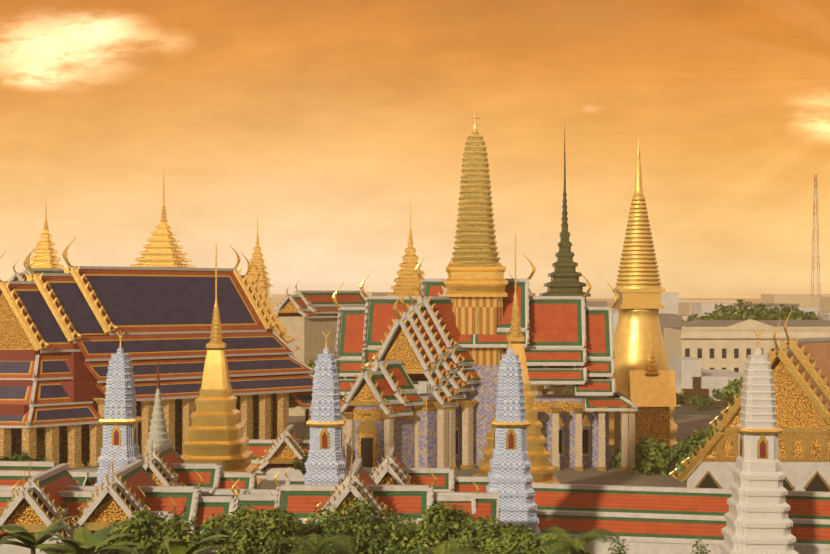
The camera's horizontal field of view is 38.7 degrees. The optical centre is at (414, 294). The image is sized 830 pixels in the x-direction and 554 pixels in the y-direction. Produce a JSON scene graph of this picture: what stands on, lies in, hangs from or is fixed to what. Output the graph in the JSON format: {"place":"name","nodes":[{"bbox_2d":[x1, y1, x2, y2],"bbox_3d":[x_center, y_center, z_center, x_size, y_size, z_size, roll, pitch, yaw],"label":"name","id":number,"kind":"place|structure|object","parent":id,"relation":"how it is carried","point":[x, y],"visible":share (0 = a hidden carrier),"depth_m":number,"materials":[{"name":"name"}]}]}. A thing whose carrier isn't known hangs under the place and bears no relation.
{"place":"outdoors","nodes":[
{"label":"outdoors","id":0,"kind":"place"},
{"bbox_2d":[130,168,195,267],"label":"spire","id":1,"kind":"structure","parent":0,"point":[163,248],"depth_m":326.93,"materials":[{"name":"gold metal"}]},
{"bbox_2d":[247,211,272,303],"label":"spire","id":2,"kind":"structure","parent":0,"point":[258,260],"depth_m":328.70,"materials":[{"name":"gold metal"}]},
{"bbox_2d":[300,435,309,439],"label":"tree","id":3,"kind":"object","parent":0,"point":[306,438],"visible":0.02,"depth_m":149.68,"materials":[{"name":"green plant"}]},
{"bbox_2d":[0,0,829,297],"label":"sky","id":4,"kind":"structure","parent":0,"point":[322,119],"materials":[{"name":"orange"}]},
{"bbox_2d":[261,415,723,488],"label":"courtyard","id":5,"kind":"structure","parent":0,"point":[687,424],"depth_m":146.04,"materials":[{"name":"grey stone"}]},
{"bbox_2d":[0,450,47,460],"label":"shrub","id":6,"kind":"object","parent":5,"relation":"on","point":[21,456],"visible":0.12,"depth_m":150.55,"materials":[{"name":"green plant"}]},
{"bbox_2d":[9,260,63,280],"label":"temple roof","id":7,"kind":"structure","parent":5,"relation":"on","point":[16,276],"depth_m":217.18,"materials":[{"name":"white metal"}]},
{"bbox_2d":[30,207,63,268],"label":"spire","id":8,"kind":"structure","parent":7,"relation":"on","point":[45,256],"depth_m":329.58,"materials":[{"name":"gold metal"}]},
{"bbox_2d":[144,358,169,458],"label":"chedi","id":9,"kind":"structure","parent":5,"relation":"on","point":[158,434],"depth_m":107.78,"materials":[{"name":"white"}]},
{"bbox_2d":[0,237,314,471],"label":"temple hall","id":10,"kind":"structure","parent":5,"relation":"on","point":[59,341],"depth_m":162.60,"materials":[{"name":"blue tile"}]},
{"bbox_2d":[180,244,262,488],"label":"stupa","id":11,"kind":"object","parent":5,"relation":"on","point":[215,428],"visible":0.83,"depth_m":118.41,"materials":[{"name":"gold metal"}]},
{"bbox_2d":[247,421,345,479],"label":"pavilion","id":12,"kind":"object","parent":5,"relation":"on","point":[270,458],"visible":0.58,"depth_m":141.08,"materials":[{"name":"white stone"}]},
{"bbox_2d":[289,406,308,424],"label":"tree","id":13,"kind":"object","parent":5,"relation":"on","point":[307,416],"depth_m":199.68,"materials":[{"name":"green plant"}]},
{"bbox_2d":[292,455,307,474],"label":"shrub","id":14,"kind":"object","parent":5,"relation":"on","point":[299,464],"visible":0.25,"depth_m":134.10,"materials":[{"name":"green plant"}]},
{"bbox_2d":[274,283,365,415],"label":"hall","id":15,"kind":"structure","parent":5,"relation":"on","point":[308,317],"depth_m":216.68,"materials":[{"name":"white paint"}]},
{"bbox_2d":[306,359,343,378],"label":"tree","id":16,"kind":"object","parent":5,"relation":"on","point":[312,364],"visible":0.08,"depth_m":205.11,"materials":[{"name":"green plant"}]},
{"bbox_2d":[388,196,433,393],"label":"spire","id":17,"kind":"structure","parent":5,"relation":"on","point":[407,277],"depth_m":212.55,"materials":[{"name":"gold metal"}]},
{"bbox_2d":[307,107,640,470],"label":"temple","id":18,"kind":"structure","parent":5,"relation":"on","point":[449,335],"depth_m":151.00,"materials":[{"name":"red tile"}]},
{"bbox_2d":[473,232,559,483],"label":"stupa","id":19,"kind":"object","parent":5,"relation":"on","point":[542,469],"visible":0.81,"depth_m":119.77,"materials":[{"name":"gold metal"}]},
{"bbox_2d":[540,132,590,393],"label":"mondop","id":20,"kind":"structure","parent":5,"relation":"on","point":[564,275],"depth_m":197.61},
{"bbox_2d":[609,139,677,447],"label":"chedi","id":21,"kind":"structure","parent":5,"relation":"on","point":[644,376],"depth_m":174.23,"materials":[{"name":"gold metal"}]},
{"bbox_2d":[608,437,703,475],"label":"tree","id":22,"kind":"object","parent":5,"relation":"on","point":[650,453],"visible":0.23,"depth_m":147.38,"materials":[{"name":"green plant"}]},
{"bbox_2d":[532,483,829,553],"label":"gallery","id":23,"kind":"object","parent":5,"relation":"on","point":[658,520],"depth_m":109.06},
{"bbox_2d":[674,458,689,475],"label":"tree","id":24,"kind":"object","parent":5,"relation":"on","point":[681,467],"visible":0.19,"depth_m":138.96,"materials":[{"name":"green plant"}]},
{"bbox_2d":[688,424,717,448],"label":"tree","id":25,"kind":"object","parent":5,"relation":"on","point":[704,433],"visible":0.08,"depth_m":169.59,"materials":[{"name":"green plant"}]},
{"bbox_2d":[669,308,829,491],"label":"hall","id":26,"kind":"structure","parent":5,"relation":"on","point":[800,368],"depth_m":127.36,"materials":[{"name":"gold metal"}]},
{"bbox_2d":[434,298,760,414],"bbox_3d":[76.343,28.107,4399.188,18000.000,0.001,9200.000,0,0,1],"label":"ground","id":27,"kind":"structure","parent":0,"point":[694,410],"depth_m":296.96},
{"bbox_2d":[0,516,78,553],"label":"palm","id":28,"kind":"object","parent":27,"relation":"on","point":[32,542],"visible":0.81,"depth_m":70.07,"materials":[{"name":"green plant"}]},
{"bbox_2d":[0,462,176,553],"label":"roof","id":29,"kind":"structure","parent":27,"relation":"on","point":[40,501],"depth_m":85.46,"materials":[{"name":"red tile"}]},
{"bbox_2d":[35,527,144,553],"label":"palm","id":30,"kind":"object","parent":27,"relation":"on","point":[86,540],"visible":0.96,"depth_m":68.33,"materials":[{"name":"green plant"}]},
{"bbox_2d":[94,328,142,485],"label":"prang","id":31,"kind":"structure","parent":27,"relation":"on","point":[119,420],"depth_m":99.23,"materials":[{"name":"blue tile"}]},
{"bbox_2d":[12,453,272,551],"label":"roof","id":32,"kind":"structure","parent":27,"relation":"on","point":[122,489],"depth_m":89.64,"materials":[{"name":"red tile"}]},
{"bbox_2d":[95,509,201,553],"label":"tree","id":33,"kind":"object","parent":27,"relation":"on","point":[150,535],"visible":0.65,"depth_m":76.85,"materials":[{"name":"green plant"}]},
{"bbox_2d":[68,440,257,488],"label":"roof","id":34,"kind":"structure","parent":27,"relation":"on","point":[164,464],"depth_m":102.62,"materials":[{"name":"white metal"}]},
{"bbox_2d":[164,535,237,553],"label":"palm","id":35,"kind":"object","parent":27,"relation":"on","point":[174,546],"visible":1,"depth_m":65.70,"materials":[{"name":"green plant"}]},
{"bbox_2d":[181,504,316,553],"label":"tree","id":36,"kind":"object","parent":27,"relation":"on","point":[274,526],"visible":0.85,"depth_m":74.93,"materials":[{"name":"green plant"}]},
{"bbox_2d":[0,461,498,527],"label":"gallery","id":37,"kind":"object","parent":27,"relation":"on","point":[12,473],"visible":0.21,"depth_m":92.04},
{"bbox_2d":[278,533,358,553],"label":"palm","id":38,"kind":"object","parent":27,"relation":"on","point":[324,547],"visible":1,"depth_m":67.70,"materials":[{"name":"green plant"}]},
{"bbox_2d":[303,331,348,484],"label":"prang","id":39,"kind":"structure","parent":27,"relation":"on","point":[326,463],"depth_m":98.83,"materials":[{"name":"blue tile"}]},
{"bbox_2d":[231,457,478,553],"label":"roof","id":40,"kind":"structure","parent":27,"relation":"on","point":[302,502],"depth_m":89.89,"materials":[{"name":"red tile"}]},
{"bbox_2d":[298,496,423,553],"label":"tree","id":41,"kind":"object","parent":27,"relation":"on","point":[359,524],"visible":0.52,"depth_m":78.87,"materials":[{"name":"green plant"}]},
{"bbox_2d":[285,445,488,491],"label":"roof","id":42,"kind":"structure","parent":27,"relation":"on","point":[384,472],"depth_m":102.32,"materials":[{"name":"tile"}]},
{"bbox_2d":[365,501,478,553],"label":"tree","id":43,"kind":"object","parent":27,"relation":"on","point":[440,522],"visible":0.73,"depth_m":75.16,"materials":[{"name":"green plant"}]},
{"bbox_2d":[421,539,481,553],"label":"palm","id":44,"kind":"object","parent":27,"relation":"on","point":[448,541],"visible":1,"depth_m":66.58,"materials":[{"name":"green plant"}]},
{"bbox_2d":[440,515,539,553],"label":"tree","id":45,"kind":"object","parent":27,"relation":"on","point":[488,538],"visible":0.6,"depth_m":73.54,"materials":[{"name":"green plant"}]},
{"bbox_2d":[486,332,540,535],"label":"prang","id":46,"kind":"structure","parent":27,"relation":"on","point":[510,477],"depth_m":98.41,"materials":[{"name":"blue tile"}]},
{"bbox_2d":[495,527,590,553],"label":"tree","id":47,"kind":"object","parent":27,"relation":"on","point":[522,544],"visible":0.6,"depth_m":71.10,"materials":[{"name":"green plant"}]},
{"bbox_2d":[270,292,829,340],"bbox_3d":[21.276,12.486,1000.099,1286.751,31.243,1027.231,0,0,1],"label":"city","id":48,"kind":"object","parent":27,"relation":"on","point":[676,309],"visible":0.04,"depth_m":605.77},
{"bbox_2d":[532,526,623,553],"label":"palm","id":49,"kind":"object","parent":27,"relation":"on","point":[573,544],"visible":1,"depth_m":65.33,"materials":[{"name":"green plant"}]},
{"bbox_2d":[608,535,628,553],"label":"shrub","id":50,"kind":"object","parent":27,"relation":"on","point":[617,547],"visible":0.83,"depth_m":95.47,"materials":[{"name":"green plant"}]},
{"bbox_2d":[675,390,686,407],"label":"tree belt","id":51,"kind":"object","parent":27,"relation":"on","point":[680,398],"visible":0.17,"depth_m":249.14,"materials":[{"name":"green plant"}]},
{"bbox_2d":[689,539,710,553],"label":"shrub","id":52,"kind":"object","parent":27,"relation":"on","point":[701,546],"visible":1,"depth_m":95.42,"materials":[{"name":"green plant"}]},
{"bbox_2d":[688,395,715,409],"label":"tree","id":53,"kind":"object","parent":27,"relation":"on","point":[700,403],"visible":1,"depth_m":287.25,"materials":[{"name":"green plant"}]},
{"bbox_2d":[686,310,741,326],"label":"tree","id":54,"kind":"object","parent":27,"relation":"on","point":[718,315],"visible":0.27,"depth_m":395.06,"materials":[{"name":"green plant"}]},
{"bbox_2d":[711,386,729,398],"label":"tree","id":55,"kind":"object","parent":27,"relation":"on","point":[714,395],"visible":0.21,"depth_m":296.92,"materials":[{"name":"green plant"}]},
{"bbox_2d":[714,375,743,402],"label":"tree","id":56,"kind":"object","parent":27,"relation":"on","point":[733,389],"visible":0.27,"depth_m":246.32,"materials":[{"name":"green plant"}]},
{"bbox_2d":[712,299,778,319],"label":"tree","id":57,"kind":"object","parent":27,"relation":"on","point":[759,312],"visible":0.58,"depth_m":414.76,"materials":[{"name":"green plant"}]},
{"bbox_2d":[664,319,829,373],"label":"cream building","id":58,"kind":"structure","parent":27,"relation":"on","point":[731,345],"depth_m":358.26,"materials":[{"name":"beige paint"}]},
{"bbox_2d":[719,330,798,553],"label":"prang","id":59,"kind":"structure","parent":27,"relation":"on","point":[758,520],"depth_m":97.92,"materials":[{"name":"white stone"}]},
{"bbox_2d":[762,303,802,319],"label":"tree","id":60,"kind":"object","parent":27,"relation":"on","point":[785,313],"visible":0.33,"depth_m":424.61,"materials":[{"name":"green plant"}]},
{"bbox_2d":[782,307,817,319],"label":"tree","id":61,"kind":"object","parent":27,"relation":"on","point":[806,316],"visible":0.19,"depth_m":435.20,"materials":[{"name":"green plant"}]},
{"bbox_2d":[810,167,829,319],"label":"radio tower","id":62,"kind":"structure","parent":27,"relation":"on","point":[817,256],"depth_m":516.75,"materials":[{"name":"beige"}]},
{"bbox_2d":[669,357,743,405],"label":"buildings","id":63,"kind":"structure","parent":0,"point":[692,378],"depth_m":298.65,"materials":[{"name":"white paint"}]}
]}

